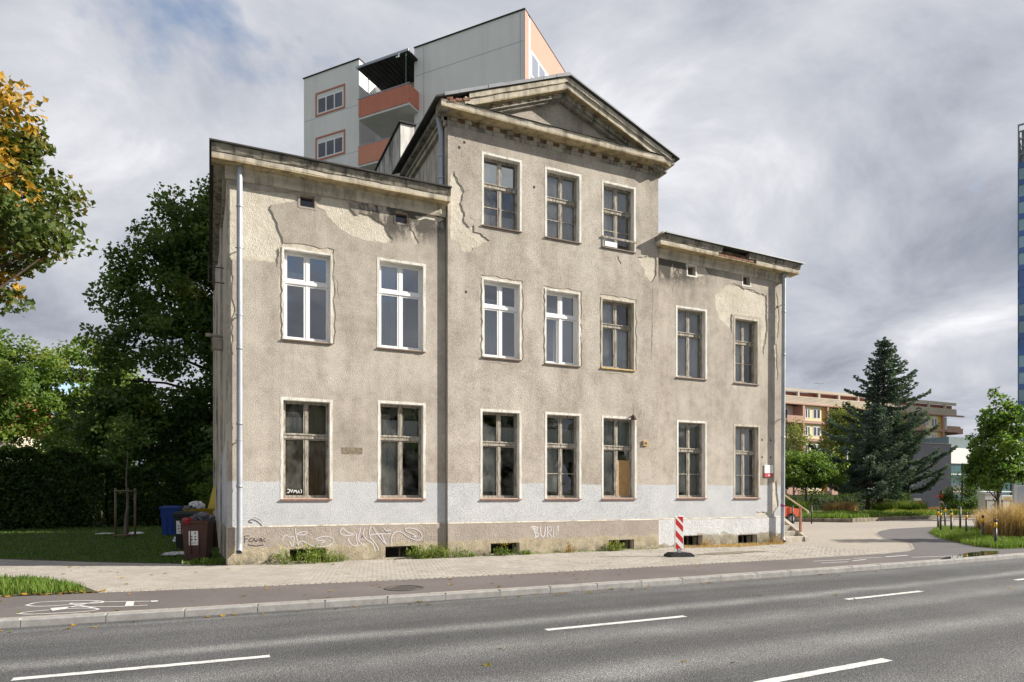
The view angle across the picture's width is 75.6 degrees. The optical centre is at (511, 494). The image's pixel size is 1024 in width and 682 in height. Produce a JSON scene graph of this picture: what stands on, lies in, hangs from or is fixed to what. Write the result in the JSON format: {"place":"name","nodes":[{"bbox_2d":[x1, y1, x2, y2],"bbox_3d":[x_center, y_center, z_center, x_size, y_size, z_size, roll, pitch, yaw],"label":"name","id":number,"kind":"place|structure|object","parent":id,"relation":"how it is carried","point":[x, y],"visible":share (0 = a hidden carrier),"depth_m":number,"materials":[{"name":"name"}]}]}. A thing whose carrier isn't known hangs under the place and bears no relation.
{"place":"outdoors","nodes":[
{"label":"outdoors","id":0,"kind":"place"},
{"bbox_2d":[0,395,51,465],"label":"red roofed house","id":1,"kind":"structure","parent":0,"point":[25,443],"depth_m":65.48,"materials":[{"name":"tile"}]},
{"bbox_2d":[0,573,96,595],"bbox_3d":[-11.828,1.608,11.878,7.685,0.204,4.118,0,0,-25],"label":"verge grass","id":2,"kind":"structure","parent":0,"point":[28,583],"depth_m":11.89,"materials":[{"name":"plant"}]},
{"bbox_2d":[0,71,98,316],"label":"maple tree","id":3,"kind":"object","parent":2,"relation":"on","point":[23,224],"visible":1,"depth_m":13.52,"materials":[{"name":"green plant"}]},
{"bbox_2d":[0,511,225,564],"bbox_3d":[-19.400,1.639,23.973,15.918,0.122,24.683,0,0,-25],"label":"lawn grass","id":4,"kind":"structure","parent":0,"point":[69,540],"depth_m":21.64,"materials":[{"name":"plant"}]},
{"bbox_2d":[0,328,69,443],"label":"lime tree","id":5,"kind":"object","parent":4,"relation":"on","point":[14,376],"visible":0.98,"depth_m":52.12,"materials":[{"name":"green plant"}]},
{"bbox_2d":[0,444,106,529],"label":"hedge","id":6,"kind":"object","parent":4,"relation":"on","point":[38,489],"visible":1,"depth_m":32.82,"materials":[{"name":"green plant"}]},
{"bbox_2d":[4,336,150,464],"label":"lime tree","id":7,"kind":"object","parent":4,"relation":"on","point":[72,376],"visible":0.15,"depth_m":55.41,"materials":[{"name":"green plant"}]},
{"bbox_2d":[31,404,210,509],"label":"lime tree","id":8,"kind":"object","parent":4,"relation":"on","point":[47,439],"visible":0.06,"depth_m":42.96,"materials":[{"name":"green plant"}]},
{"bbox_2d":[114,488,136,537],"bbox_3d":[-15.144,0.775,25.927,0.778,2.050,0.675,0,0,-25],"label":"stake frame","id":9,"kind":"object","parent":4,"relation":"on","point":[115,512],"visible":0.88,"depth_m":25.69,"materials":[{"name":"wood"}]},
{"bbox_2d":[102,409,157,537],"bbox_3d":[-14.956,-0.755,26.012,1.962,5.222,1.820,0,0,-41],"label":"young tree","id":10,"kind":"object","parent":4,"relation":"on","point":[123,423],"visible":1,"depth_m":25.89,"materials":[{"name":"green plant"}]},
{"bbox_2d":[63,173,213,477],"bbox_3d":[-19.341,-9.553,41.823,10.827,22.811,14.671,0,0,34],"label":"maple tree","id":11,"kind":"object","parent":4,"relation":"on","point":[179,254],"visible":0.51,"depth_m":38.92,"materials":[{"name":"green plant"}]},
{"bbox_2d":[102,462,212,526],"bbox_3d":[-19.182,0.005,37.364,6.974,3.601,1.942,0,0,-43],"label":"hedge","id":12,"kind":"object","parent":4,"relation":"on","point":[153,494],"visible":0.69,"depth_m":35.89,"materials":[{"name":"green plant"}]},
{"bbox_2d":[159,506,182,534],"bbox_3d":[-14.066,1.079,27.301,0.720,1.236,0.868,0,0,-13],"label":"blue bin","id":13,"kind":"object","parent":4,"relation":"on","point":[167,523],"visible":0.77,"depth_m":26.95,"materials":[{"name":"plastic"}]},
{"bbox_2d":[161,551,183,555],"bbox_3d":[-9.337,1.635,18.445,0.852,0.098,0.517,0,0,-25],"label":"paper sheet","id":14,"kind":"object","parent":4,"relation":"on","point":[173,553],"visible":0.62,"depth_m":18.24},
{"bbox_2d":[172,511,198,548],"bbox_3d":[-10.092,1.109,20.542,0.680,1.176,0.848,0,0,-15],"label":"black bin","id":15,"kind":"object","parent":4,"relation":"on","point":[178,516],"visible":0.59,"depth_m":20.17,"materials":[{"name":"plastic"}]},
{"bbox_2d":[180,520,217,558],"bbox_3d":[-8.100,1.178,17.127,0.680,1.040,0.996,0,0,-11],"label":"brown bin","id":16,"kind":"object","parent":4,"relation":"on","point":[200,538],"visible":0.85,"depth_m":16.72,"materials":[{"name":"plastic"}]},
{"bbox_2d":[182,517,193,523],"bbox_3d":[-8.221,0.660,16.771,0.374,0.175,0.437,0,0,-25],"label":"rubbish bag","id":17,"kind":"object","parent":16,"relation":"on","point":[187,519],"visible":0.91,"depth_m":16.63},
{"bbox_2d":[191,511,215,521],"bbox_3d":[-7.954,0.577,17.015,0.608,0.286,0.652,0,0,-25],"label":"rubbish bag","id":18,"kind":"object","parent":16,"relation":"on","point":[202,516],"visible":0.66,"depth_m":16.84,"materials":[{"name":"plastic"}]},
{"bbox_2d":[185,454,212,507],"bbox_3d":[-15.906,-0.191,36.286,3.078,4.102,3.010,0,0,11],"label":"shrub","id":19,"kind":"object","parent":4,"relation":"on","point":[203,500],"visible":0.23,"depth_m":35.82,"materials":[{"name":"green plant"}]},
{"bbox_2d":[184,486,214,514],"bbox_3d":[-10.816,0.693,23.108,1.091,2.010,0.720,0,0,-45],"label":"yellow bin","id":20,"kind":"object","parent":4,"relation":"on","point":[211,507],"visible":0.3,"depth_m":23.29,"materials":[{"name":"plastic"}]},
{"bbox_2d":[189,501,204,507],"bbox_3d":[-10.932,0.345,22.905,0.576,0.268,0.488,0,0,-25],"label":"rubbish bag","id":21,"kind":"object","parent":20,"relation":"in","point":[197,504],"visible":0.78,"depth_m":22.76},
{"bbox_2d":[200,421,212,444],"bbox_3d":[-9.469,-4.317,33.765,10.631,12.361,9.142,0,0,7],"label":"courtyard tree","id":22,"kind":"object","parent":4,"relation":"on","point":[209,431],"depth_m":30.43,"materials":[{"name":"green plant"}]},
{"bbox_2d":[0,532,914,592],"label":"pavement","id":23,"kind":"structure","parent":0,"point":[137,576],"depth_m":15.40,"materials":[{"name":"concrete"}]},
{"bbox_2d":[181,557,225,565],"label":"weeds","id":24,"kind":"object","parent":23,"relation":"on","point":[218,562],"visible":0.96,"depth_m":15.95,"materials":[{"name":"green plant"}]},
{"bbox_2d":[266,541,340,564],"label":"weeds","id":25,"kind":"object","parent":23,"relation":"on","point":[314,559],"visible":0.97,"depth_m":16.30,"materials":[{"name":"green plant"}]},
{"bbox_2d":[328,550,347,562],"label":"weeds","id":26,"kind":"object","parent":23,"relation":"on","point":[340,559],"visible":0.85,"depth_m":16.70,"materials":[{"name":"green plant"}]},
{"bbox_2d":[403,541,440,558],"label":"weeds","id":27,"kind":"object","parent":23,"relation":"on","point":[418,556],"visible":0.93,"depth_m":17.49,"materials":[{"name":"green plant"}]},
{"bbox_2d":[425,538,462,558],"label":"weeds","id":28,"kind":"object","parent":23,"relation":"on","point":[445,550],"visible":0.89,"depth_m":17.75,"materials":[{"name":"green plant"}]},
{"bbox_2d":[454,549,476,557],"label":"weeds","id":29,"kind":"object","parent":23,"relation":"on","point":[466,555],"visible":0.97,"depth_m":17.97,"materials":[{"name":"green plant"}]},
{"bbox_2d":[493,542,518,555],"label":"weeds","id":30,"kind":"object","parent":23,"relation":"on","point":[501,552],"visible":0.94,"depth_m":18.40,"materials":[{"name":"green plant"}]},
{"bbox_2d":[453,547,658,556],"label":"wall foot grass","id":31,"kind":"structure","parent":23,"relation":"on","point":[564,552],"depth_m":19.31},
{"bbox_2d":[564,542,575,552],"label":"weeds","id":32,"kind":"object","parent":23,"relation":"on","point":[567,550],"visible":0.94,"depth_m":19.39,"materials":[{"name":"beige plant"}]},
{"bbox_2d":[599,539,624,551],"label":"weeds","id":33,"kind":"object","parent":23,"relation":"on","point":[614,547],"visible":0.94,"depth_m":19.94,"materials":[{"name":"green plant"}]},
{"bbox_2d":[664,514,694,556],"bbox_3d":[4.587,1.115,18.141,0.720,1.170,0.400,0,0,-15],"label":"traffic beacon","id":34,"kind":"object","parent":23,"relation":"on","point":[678,533],"visible":1,"depth_m":18.11,"materials":[{"name":"red plastic"}]},
{"bbox_2d":[697,551,762,554],"bbox_3d":[6.372,1.692,19.214,3.000,0.001,0.604,0,0,-25],"label":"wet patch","id":35,"kind":"object","parent":23,"relation":"on","point":[736,552],"visible":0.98,"depth_m":19.30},
{"bbox_2d":[765,533,788,543],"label":"weeds","id":36,"kind":"object","parent":23,"relation":"on","point":[773,540],"visible":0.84,"depth_m":22.77,"materials":[{"name":"beige plant"}]},
{"bbox_2d":[1,504,992,611],"bbox_3d":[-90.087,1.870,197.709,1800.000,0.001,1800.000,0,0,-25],"label":"ground","id":37,"kind":"structure","parent":0,"point":[97,592],"depth_m":12.49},
{"bbox_2d":[303,8,565,187],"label":"tower block","id":38,"kind":"structure","parent":37,"relation":"on","point":[356,110],"depth_m":39.50,"materials":[{"name":"concrete"}]},
{"bbox_2d":[315,83,344,116],"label":"window","id":39,"kind":"structure","parent":38,"relation":"in","point":[330,100],"depth_m":42.50,"materials":[{"name":"glass"}]},
{"bbox_2d":[315,129,344,159],"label":"window","id":40,"kind":"structure","parent":38,"relation":"in","point":[330,145],"depth_m":42.49,"materials":[{"name":"glass"}]},
{"bbox_2d":[530,49,547,77],"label":"window","id":41,"kind":"structure","parent":38,"relation":"in","point":[536,69],"depth_m":37.71,"materials":[{"name":"white"}]},
{"bbox_2d":[205,72,804,565],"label":"old house","id":42,"kind":"structure","parent":37,"relation":"on","point":[425,334],"depth_m":18.89,"materials":[{"name":"paint"}]},
{"bbox_2d":[280,397,332,500],"bbox_3d":[-5.230,-1.139,16.761,1.271,2.574,0.453,0,0,-25],"label":"window","id":43,"kind":"structure","parent":42,"relation":"in","point":[306,455],"depth_m":16.80,"materials":[{"name":"paint"}]},
{"bbox_2d":[281,247,332,344],"bbox_3d":[-5.186,-4.988,16.715,1.262,2.332,0.333,0,0,-25],"label":"window","id":44,"kind":"structure","parent":42,"relation":"in","point":[288,278],"depth_m":16.75,"materials":[{"name":"white plastic"}]},
{"bbox_2d":[377,400,425,499],"bbox_3d":[-3.006,-1.169,17.779,1.322,2.633,0.453,0,0,-25],"label":"window","id":45,"kind":"structure","parent":42,"relation":"in","point":[391,433],"depth_m":17.85,"materials":[{"name":"paint"}]},
{"bbox_2d":[377,257,425,352],"bbox_3d":[-2.991,-5.038,17.720,1.341,2.412,0.334,0,0,-25],"label":"window","id":46,"kind":"structure","parent":42,"relation":"in","point":[390,293],"depth_m":17.76,"materials":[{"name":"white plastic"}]},
{"bbox_2d":[480,409,521,499],"bbox_3d":[-0.359,-1.124,18.804,1.290,2.563,0.354,0,0,-25],"label":"window","id":47,"kind":"structure","parent":42,"relation":"in","point":[492,439],"depth_m":18.87,"materials":[{"name":"paint"}]},
{"bbox_2d":[481,277,521,360],"bbox_3d":[-0.331,-4.955,18.806,1.252,2.266,0.332,0,0,-25],"label":"window","id":48,"kind":"structure","parent":42,"relation":"in","point":[491,345],"depth_m":18.85,"materials":[{"name":"white plastic"}]},
{"bbox_2d":[481,151,521,232],"bbox_3d":[-0.336,-8.547,18.815,1.260,2.090,0.354,0,0,-25],"label":"window","id":49,"kind":"structure","parent":42,"relation":"in","point":[498,222],"depth_m":18.89,"materials":[{"name":"paint"}]},
{"bbox_2d":[544,288,580,366],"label":"window","id":50,"kind":"structure","parent":42,"relation":"in","point":[562,333],"depth_m":19.71,"materials":[{"name":"white plastic"}]},
{"bbox_2d":[545,412,581,499],"bbox_3d":[1.465,-1.134,19.639,1.241,2.584,0.352,0,0,-25],"label":"window","id":51,"kind":"structure","parent":42,"relation":"in","point":[556,440],"depth_m":19.71,"materials":[{"name":"paint"}]},
{"bbox_2d":[545,166,581,243],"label":"window","id":52,"kind":"structure","parent":42,"relation":"in","point":[563,195],"depth_m":19.74,"materials":[{"name":"paint"}]},
{"bbox_2d":[600,297,635,370],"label":"window","id":53,"kind":"structure","parent":42,"relation":"in","point":[623,337],"depth_m":20.58,"materials":[{"name":"paint"}]},
{"bbox_2d":[601,415,636,499],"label":"window","id":54,"kind":"structure","parent":42,"relation":"in","point":[619,477],"depth_m":20.57,"materials":[{"name":"paint"}]},
{"bbox_2d":[601,180,636,252],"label":"window","id":55,"kind":"structure","parent":42,"relation":"in","point":[616,202],"depth_m":20.52,"materials":[{"name":"paint"}]},
{"bbox_2d":[676,420,706,498],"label":"window","id":56,"kind":"structure","parent":42,"relation":"in","point":[686,436],"depth_m":21.90,"materials":[{"name":"paint"}]},
{"bbox_2d":[675,305,707,379],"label":"window","id":57,"kind":"structure","parent":42,"relation":"in","point":[691,323],"depth_m":21.90,"materials":[{"name":"glass"}]},
{"bbox_2d":[733,316,758,384],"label":"window","id":58,"kind":"structure","parent":42,"relation":"in","point":[741,324],"depth_m":22.85,"materials":[{"name":"paint"}]},
{"bbox_2d":[734,424,760,498],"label":"window","id":59,"kind":"structure","parent":42,"relation":"in","point":[741,432],"depth_m":22.88,"materials":[{"name":"paint"}]},
{"bbox_2d":[764,465,772,476],"bbox_3d":[8.955,-0.820,23.038,0.400,0.420,0.032,0,0,-25],"label":"wall sign","id":60,"kind":"object","parent":42,"relation":"attached to","point":[768,470],"visible":1,"depth_m":23.01,"materials":[{"name":"white plastic"}]},
{"bbox_2d":[0,553,1023,627],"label":"kerb","id":61,"kind":"structure","parent":37,"relation":"on","point":[41,620],"depth_m":11.19,"materials":[{"name":"concrete"}]},
{"bbox_2d":[785,417,815,499],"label":"birch tree","id":62,"kind":"object","parent":37,"relation":"on","point":[792,435],"visible":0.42,"depth_m":66.36,"materials":[{"name":"green plant"}]},
{"bbox_2d":[814,401,870,499],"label":"birch tree","id":63,"kind":"object","parent":37,"relation":"on","point":[833,445],"visible":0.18,"depth_m":67.52,"materials":[{"name":"green plant"}]},
{"bbox_2d":[785,381,964,500],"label":"apartment house","id":64,"kind":"structure","parent":37,"relation":"on","point":[811,408],"depth_m":107.68,"materials":[{"name":"beige concrete"}]},
{"bbox_2d":[813,409,819,418],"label":"window","id":65,"kind":"structure","parent":64,"relation":"in","point":[816,412],"depth_m":106.95,"materials":[{"name":"white plastic"}]},
{"bbox_2d":[813,427,819,435],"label":"window","id":66,"kind":"structure","parent":64,"relation":"in","point":[816,430],"depth_m":106.95,"materials":[{"name":"white plastic"}]},
{"bbox_2d":[839,437,1023,507],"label":"office building","id":67,"kind":"structure","parent":37,"relation":"on","point":[955,459],"depth_m":75.33,"materials":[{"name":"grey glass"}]},
{"bbox_2d":[1018,123,1023,441],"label":"glass tower","id":68,"kind":"structure","parent":37,"relation":"on","point":[1020,275],"depth_m":129.89,"materials":[{"name":"glass"}]},
{"bbox_2d":[0,558,1023,681],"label":"road","id":69,"kind":"structure","parent":0,"point":[960,622],"depth_m":8.26,"materials":[{"name":"asphalt"}]},
{"bbox_2d":[11,655,269,680],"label":"road marking","id":70,"kind":"object","parent":69,"relation":"on","point":[129,668],"visible":1,"depth_m":6.82,"materials":[{"name":"paint"}]},
{"bbox_2d":[0,547,1010,665],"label":"fallen leaves","id":71,"kind":"object","parent":69,"relation":"on","point":[223,615],"visible":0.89,"depth_m":11.41,"materials":[{"name":"brown plant"}]},
{"bbox_2d":[545,615,686,630],"bbox_3d":[1.507,1.796,9.265,2.331,0.001,0.128,0,0,-25],"label":"road marking","id":72,"kind":"object","parent":69,"relation":"on","point":[569,627],"visible":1,"depth_m":9.20,"materials":[{"name":"paint"}]},
{"bbox_2d":[753,658,892,681],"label":"road marking","id":73,"kind":"object","parent":69,"relation":"on","point":[823,671],"visible":1,"depth_m":6.70,"materials":[{"name":"paint"}]},
{"bbox_2d":[846,591,923,599],"bbox_3d":[6.673,1.796,11.809,2.128,0.001,0.126,0,0,-27],"label":"road marking","id":74,"kind":"object","parent":69,"relation":"on","point":[883,595],"visible":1,"depth_m":11.75,"materials":[{"name":"paint"}]},
{"bbox_2d":[0,525,1023,617],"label":"cycle path","id":75,"kind":"structure","parent":0,"point":[925,544],"depth_m":12.52,"materials":[{"name":"asphalt"}]},
{"bbox_2d":[15,600,157,613],"bbox_3d":[-6.491,1.698,10.180,1.847,0.004,1.341,0,0,-25],"label":"bicycle symbol","id":76,"kind":"object","parent":75,"relation":"on","point":[129,603],"visible":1,"depth_m":10.11,"materials":[{"name":"paint"}]},
{"bbox_2d":[384,585,423,590],"bbox_3d":[-1.959,1.712,12.021,0.720,0.036,0.720,0,0,-25],"label":"manhole cover","id":77,"kind":"object","parent":75,"relation":"on","point":[401,587],"visible":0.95,"depth_m":11.97,"materials":[{"name":"metal"}]},
{"bbox_2d":[942,551,998,558],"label":"puddle","id":78,"kind":"object","parent":75,"relation":"on","point":[979,553],"visible":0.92,"depth_m":18.73,"materials":[{"name":"grey liquid"}]},
{"bbox_2d":[0,0,1023,482],"label":"sky","id":79,"kind":"structure","parent":0,"point":[870,145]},
{"bbox_2d":[684,541,784,547],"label":"dry grass","id":80,"kind":"structure","parent":0,"point":[736,545],"depth_m":21.71,"materials":[{"name":"plant"}]},
{"bbox_2d":[834,500,858,510],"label":"grass mound","id":81,"kind":"object","parent":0,"point":[849,506],"depth_m":51.31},
{"bbox_2d":[785,518,975,551],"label":"plaza","id":82,"kind":"structure","parent":0,"point":[857,535],"depth_m":29.73,"materials":[{"name":"concrete"}]},
{"bbox_2d":[785,506,798,522],"bbox_3d":[14.724,0.940,38.650,4.170,1.520,1.780,0,0,-21],"label":"parked car","id":83,"kind":"object","parent":82,"relation":"on","point":[788,513],"visible":0.21,"depth_m":38.28,"materials":[{"name":"red paint"}]},
{"bbox_2d":[785,518,808,541],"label":"stone steps","id":84,"kind":"structure","parent":82,"relation":"on","point":[793,532],"depth_m":24.11,"materials":[{"name":"stone"}]},
{"bbox_2d":[785,495,808,531],"bbox_3d":[10.395,0.517,24.721,0.070,1.766,1.762,0,0,-25],"label":"handrail","id":85,"kind":"object","parent":84,"relation":"on","point":[800,518],"visible":0.6,"depth_m":24.25,"materials":[{"name":"metal"}]},
{"bbox_2d":[795,514,978,521],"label":"bed edging","id":86,"kind":"object","parent":82,"relation":"on","point":[870,519],"visible":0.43,"depth_m":42.51,"materials":[{"name":"concrete"}]},
{"bbox_2d":[977,493,1001,512],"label":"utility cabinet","id":87,"kind":"object","parent":82,"relation":"on","point":[982,497],"visible":0.41,"depth_m":48.41,"materials":[{"name":"grey metal"}]},
{"bbox_2d":[959,387,1023,515],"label":"young maple tree","id":88,"kind":"object","parent":82,"relation":"on","point":[988,467],"visible":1,"depth_m":44.04,"materials":[{"name":"green plant"}]},
{"bbox_2d":[985,500,1011,511],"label":"stake frame","id":89,"kind":"object","parent":82,"relation":"on","point":[995,503],"visible":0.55,"depth_m":44.95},
{"bbox_2d":[1001,495,1011,508],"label":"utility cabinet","id":90,"kind":"object","parent":82,"relation":"on","point":[1006,497],"visible":0.3,"depth_m":49.26,"materials":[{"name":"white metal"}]},
{"bbox_2d":[1012,484,1023,506],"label":"information board","id":91,"kind":"object","parent":82,"relation":"on","point":[1018,492],"visible":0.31,"depth_m":45.31,"materials":[{"name":"white"}]},
{"bbox_2d":[928,532,1023,548],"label":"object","id":92,"kind":"structure","parent":0,"point":[977,546],"depth_m":21.64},
{"bbox_2d":[939,510,941,530],"bbox_3d":[18.894,1.225,29.124,0.087,1.050,0.087,0,0,-25],"label":"bollard","id":93,"kind":"object","parent":92,"relation":"on","point":[940,519],"visible":0.9,"depth_m":29.09,"materials":[{"name":"metal"}]},
{"bbox_2d":[965,512,967,532],"bbox_3d":[18.801,1.245,27.333,0.087,1.010,0.087,0,0,-25],"label":"bollard","id":94,"kind":"object","parent":92,"relation":"on","point":[966,521],"visible":0.9,"depth_m":27.30,"materials":[{"name":"metal"}]},
{"bbox_2d":[930,525,1023,548],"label":"island grass","id":95,"kind":"structure","parent":92,"relation":"on","point":[973,536],"depth_m":23.87,"materials":[{"name":"plant"}]},
{"bbox_2d":[968,509,991,529],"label":"ornamental grass","id":96,"kind":"object","parent":92,"relation":"on","point":[977,520],"depth_m":30.63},
{"bbox_2d":[981,515,983,534],"bbox_3d":[17.587,1.260,24.676,0.087,0.980,0.087,0,0,-25],"label":"bollard","id":97,"kind":"object","parent":92,"relation":"on","point":[982,523],"visible":0.91,"depth_m":24.65,"materials":[{"name":"metal"}]},
{"bbox_2d":[974,509,1010,534],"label":"ornamental grass","id":98,"kind":"object","parent":92,"relation":"on","point":[986,529],"depth_m":25.88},
{"bbox_2d":[994,519,996,541],"bbox_3d":[15.760,1.275,21.530,0.087,0.950,0.087,0,0,-25],"label":"bollard","id":99,"kind":"object","parent":92,"relation":"on","point":[995,530],"visible":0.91,"depth_m":21.50,"materials":[{"name":"metal"}]},
{"bbox_2d":[974,501,1023,537],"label":"ornamental grass","id":100,"kind":"object","parent":92,"relation":"on","point":[1004,527],"depth_m":24.69,"materials":[{"name":"plant"}]},
{"bbox_2d":[997,502,1023,537],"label":"ornamental grass","id":101,"kind":"object","parent":92,"relation":"on","point":[1019,527],"depth_m":24.63,"materials":[{"name":"plant"}]},
{"label":"bed soil","id":102,"kind":"structure","parent":0,"visible":0},
{"bbox_2d":[785,498,811,510],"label":"grass mound","id":103,"kind":"object","parent":102,"relation":"on","point":[790,504],"depth_m":49.07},
{"bbox_2d":[785,448,850,504],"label":"plum tree","id":104,"kind":"object","parent":102,"relation":"on","point":[814,469],"visible":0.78,"depth_m":49.47,"materials":[{"name":"green plant"}]},
{"bbox_2d":[822,500,845,511],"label":"grass mound","id":105,"kind":"object","parent":102,"relation":"on","point":[828,506],"depth_m":50.44,"materials":[{"name":"plant"}]},
{"bbox_2d":[785,490,914,510],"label":"hedge","id":106,"kind":"object","parent":102,"relation":"on","point":[817,504],"visible":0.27,"depth_m":62.12,"materials":[{"name":"green plant"}]},
{"bbox_2d":[829,402,916,509],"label":"spruce tree","id":107,"kind":"object","parent":102,"relation":"on","point":[883,475],"visible":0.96,"depth_m":51.18,"materials":[{"name":"green plant"}]},
{"bbox_2d":[808,336,957,503],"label":"spruce tree","id":108,"kind":"object","parent":102,"relation":"on","point":[892,390],"visible":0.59,"depth_m":52.96,"materials":[{"name":"green plant"}]},
{"bbox_2d":[870,500,900,510],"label":"grass mound","id":109,"kind":"object","parent":102,"relation":"on","point":[881,506],"depth_m":51.55,"materials":[{"name":"plant"}]},
{"bbox_2d":[796,508,977,518],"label":"ground cover","id":110,"kind":"object","parent":102,"relation":"on","point":[846,514],"visible":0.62,"depth_m":44.80,"materials":[{"name":"green plant"}]},
{"bbox_2d":[894,499,931,509],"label":"grass mound","id":111,"kind":"object","parent":102,"relation":"on","point":[909,505],"depth_m":51.86,"materials":[{"name":"plant"}]},
{"bbox_2d":[873,508,977,512],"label":"yellow ground cover","id":112,"kind":"object","parent":102,"relation":"on","point":[913,510],"visible":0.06,"depth_m":49.12,"materials":[{"name":"plant"}]},
{"bbox_2d":[938,470,982,509],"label":"shrub","id":113,"kind":"object","parent":102,"relation":"on","point":[948,497],"visible":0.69,"depth_m":52.05,"materials":[{"name":"green plant"}]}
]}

